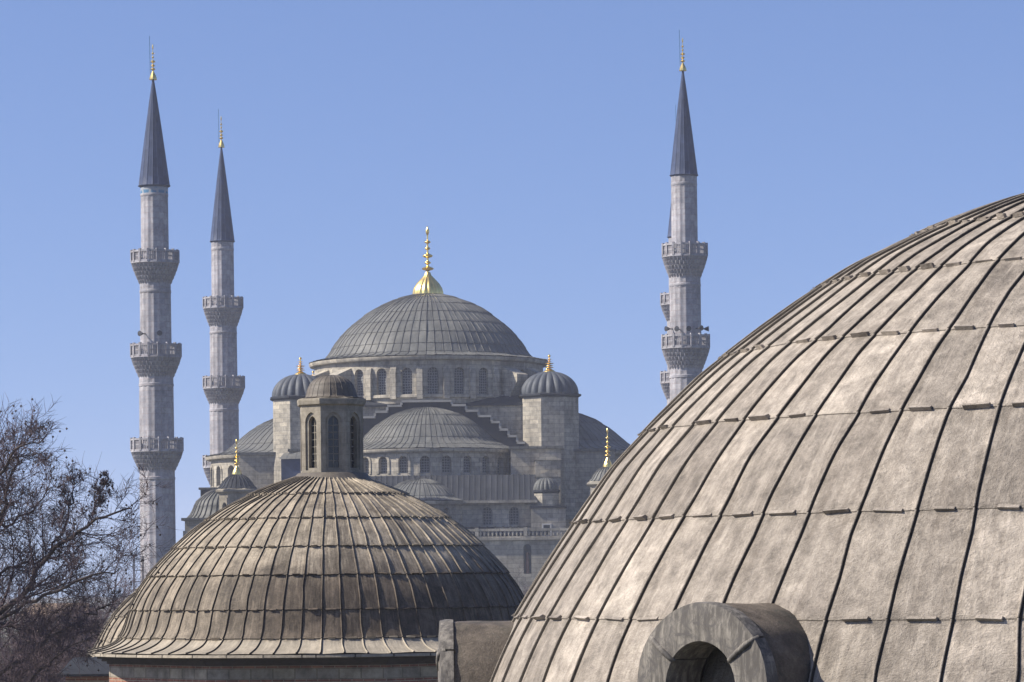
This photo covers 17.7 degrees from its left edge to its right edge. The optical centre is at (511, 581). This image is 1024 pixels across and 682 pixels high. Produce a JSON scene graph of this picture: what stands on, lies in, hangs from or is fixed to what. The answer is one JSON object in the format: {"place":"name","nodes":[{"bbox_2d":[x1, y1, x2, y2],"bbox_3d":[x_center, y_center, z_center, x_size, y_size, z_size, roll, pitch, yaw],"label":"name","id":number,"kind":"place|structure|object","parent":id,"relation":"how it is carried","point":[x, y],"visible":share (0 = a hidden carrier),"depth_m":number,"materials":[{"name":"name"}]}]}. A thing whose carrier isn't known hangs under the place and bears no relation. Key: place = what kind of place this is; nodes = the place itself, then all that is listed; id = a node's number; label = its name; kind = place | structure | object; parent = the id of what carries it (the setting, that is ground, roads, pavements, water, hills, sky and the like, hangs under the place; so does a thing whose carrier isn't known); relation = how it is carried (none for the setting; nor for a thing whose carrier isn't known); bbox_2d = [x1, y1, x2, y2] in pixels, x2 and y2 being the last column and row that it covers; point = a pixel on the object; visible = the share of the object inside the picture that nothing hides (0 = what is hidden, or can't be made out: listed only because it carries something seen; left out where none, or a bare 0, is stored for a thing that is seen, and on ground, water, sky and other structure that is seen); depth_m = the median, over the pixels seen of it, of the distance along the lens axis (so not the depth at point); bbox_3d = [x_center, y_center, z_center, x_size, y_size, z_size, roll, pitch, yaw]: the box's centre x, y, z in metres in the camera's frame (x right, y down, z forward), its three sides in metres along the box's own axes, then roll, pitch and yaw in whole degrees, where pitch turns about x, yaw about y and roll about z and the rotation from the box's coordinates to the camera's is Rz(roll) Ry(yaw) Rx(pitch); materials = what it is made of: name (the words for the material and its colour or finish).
{"place":"outdoors","nodes":[
{"label":"outdoors","id":0,"kind":"place"},
{"bbox_2d":[0,597,125,664],"bbox_3d":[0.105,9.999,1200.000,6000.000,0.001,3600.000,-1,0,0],"label":"ground","id":1,"kind":"structure","parent":0,"point":[4,635],"depth_m":1913.78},
{"bbox_2d":[0,559,68,681],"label":"bare tree","id":2,"kind":"object","parent":1,"relation":"on","point":[20,623],"visible":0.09,"depth_m":127.88,"materials":[{"name":"brown plant"}]},
{"bbox_2d":[0,599,82,681],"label":"bare tree","id":3,"kind":"object","parent":1,"relation":"on","point":[34,655],"visible":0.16,"depth_m":104.32,"materials":[{"name":"brown plant"}]},
{"bbox_2d":[0,580,89,681],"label":"bare tree","id":4,"kind":"object","parent":1,"relation":"on","point":[23,641],"visible":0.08,"depth_m":118.28,"materials":[{"name":"brown plant"}]},
{"bbox_2d":[0,549,102,681],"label":"bare tree","id":5,"kind":"object","parent":1,"relation":"on","point":[34,638],"visible":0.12,"depth_m":112.20,"materials":[{"name":"brown plant"}]},
{"bbox_2d":[0,586,117,681],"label":"bare tree","id":6,"kind":"object","parent":1,"relation":"on","point":[48,644],"visible":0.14,"depth_m":108.74,"materials":[{"name":"brown plant"}]},
{"bbox_2d":[0,577,117,678],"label":"bare tree","id":7,"kind":"object","parent":1,"relation":"on","point":[27,618],"visible":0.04,"depth_m":200.22,"materials":[{"name":"brown plant"}]},
{"bbox_2d":[18,553,118,681],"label":"bare tree","id":8,"kind":"object","parent":1,"relation":"on","point":[82,629],"visible":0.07,"depth_m":122.60,"materials":[{"name":"brown plant"}]},
{"bbox_2d":[0,554,140,681],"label":"bare tree","id":9,"kind":"object","parent":1,"relation":"on","point":[84,611],"visible":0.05,"depth_m":170.16,"materials":[{"name":"brown plant"}]},
{"bbox_2d":[16,552,154,681],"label":"bare tree","id":10,"kind":"object","parent":1,"relation":"on","point":[94,611],"visible":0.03,"depth_m":149.38,"materials":[{"name":"brown plant"}]},
{"bbox_2d":[14,542,162,673],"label":"bare tree","id":11,"kind":"object","parent":1,"relation":"on","point":[131,587],"visible":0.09,"depth_m":188.78,"materials":[{"name":"brown plant"}]},
{"bbox_2d":[0,393,187,681],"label":"plane tree","id":12,"kind":"object","parent":1,"relation":"on","point":[31,586],"visible":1,"depth_m":69.35,"materials":[{"name":"brown plant"}]},
{"bbox_2d":[57,588,137,681],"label":"domed annex","id":13,"kind":"object","parent":1,"relation":"on","point":[102,674],"visible":0.03,"depth_m":96.61,"materials":[{"name":"brick"}]},
{"bbox_2d":[100,550,151,624],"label":"bare tree","id":14,"kind":"object","parent":1,"relation":"on","point":[125,583],"visible":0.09,"depth_m":216.56,"materials":[{"name":"brown plant"}]},
{"bbox_2d":[130,36,183,582],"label":"minaret","id":15,"kind":"object","parent":1,"relation":"on","point":[156,447],"visible":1,"depth_m":354.03,"materials":[{"name":"stone"}]},
{"bbox_2d":[202,109,244,484],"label":"minaret","id":16,"kind":"object","parent":1,"relation":"on","point":[223,383],"visible":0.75,"depth_m":419.64,"materials":[{"name":"stone"}]},
{"bbox_2d":[181,226,629,593],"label":"mosque","id":17,"kind":"structure","parent":1,"relation":"on","point":[479,426],"depth_m":375.92,"materials":[{"name":"grey stone"}]},
{"bbox_2d":[512,559,529,595],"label":"bare tree","id":18,"kind":"object","parent":1,"relation":"on","point":[520,582],"visible":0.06,"depth_m":298.63,"materials":[{"name":"grey plant"}]},
{"bbox_2d":[660,105,675,404],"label":"minaret","id":19,"kind":"object","parent":1,"relation":"on","point":[665,308],"visible":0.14,"depth_m":423.10,"materials":[{"name":"stone"}]},
{"bbox_2d":[661,30,709,401],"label":"minaret","id":20,"kind":"object","parent":1,"relation":"on","point":[685,346],"visible":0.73,"depth_m":361.66,"materials":[{"name":"stone"}]},
{"bbox_2d":[22,603,105,663],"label":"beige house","id":21,"kind":"structure","parent":0,"point":[59,612],"depth_m":252.14,"materials":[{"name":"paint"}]},
{"bbox_2d":[133,556,143,590],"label":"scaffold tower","id":22,"kind":"structure","parent":0,"point":[142,570],"depth_m":319.98,"materials":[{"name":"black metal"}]},
{"bbox_2d":[87,375,523,681],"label":"bath house","id":23,"kind":"structure","parent":0,"point":[332,561],"depth_m":85.99,"materials":[{"name":"metal"}]},
{"bbox_2d":[0,0,1023,597],"label":"sky","id":24,"kind":"structure","parent":0,"point":[532,141],"materials":[{"name":"blue"}]},
{"bbox_2d":[436,193,1023,681],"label":"domed hall","id":25,"kind":"structure","parent":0,"point":[822,481],"depth_m":31.65,"materials":[{"name":"metal"}]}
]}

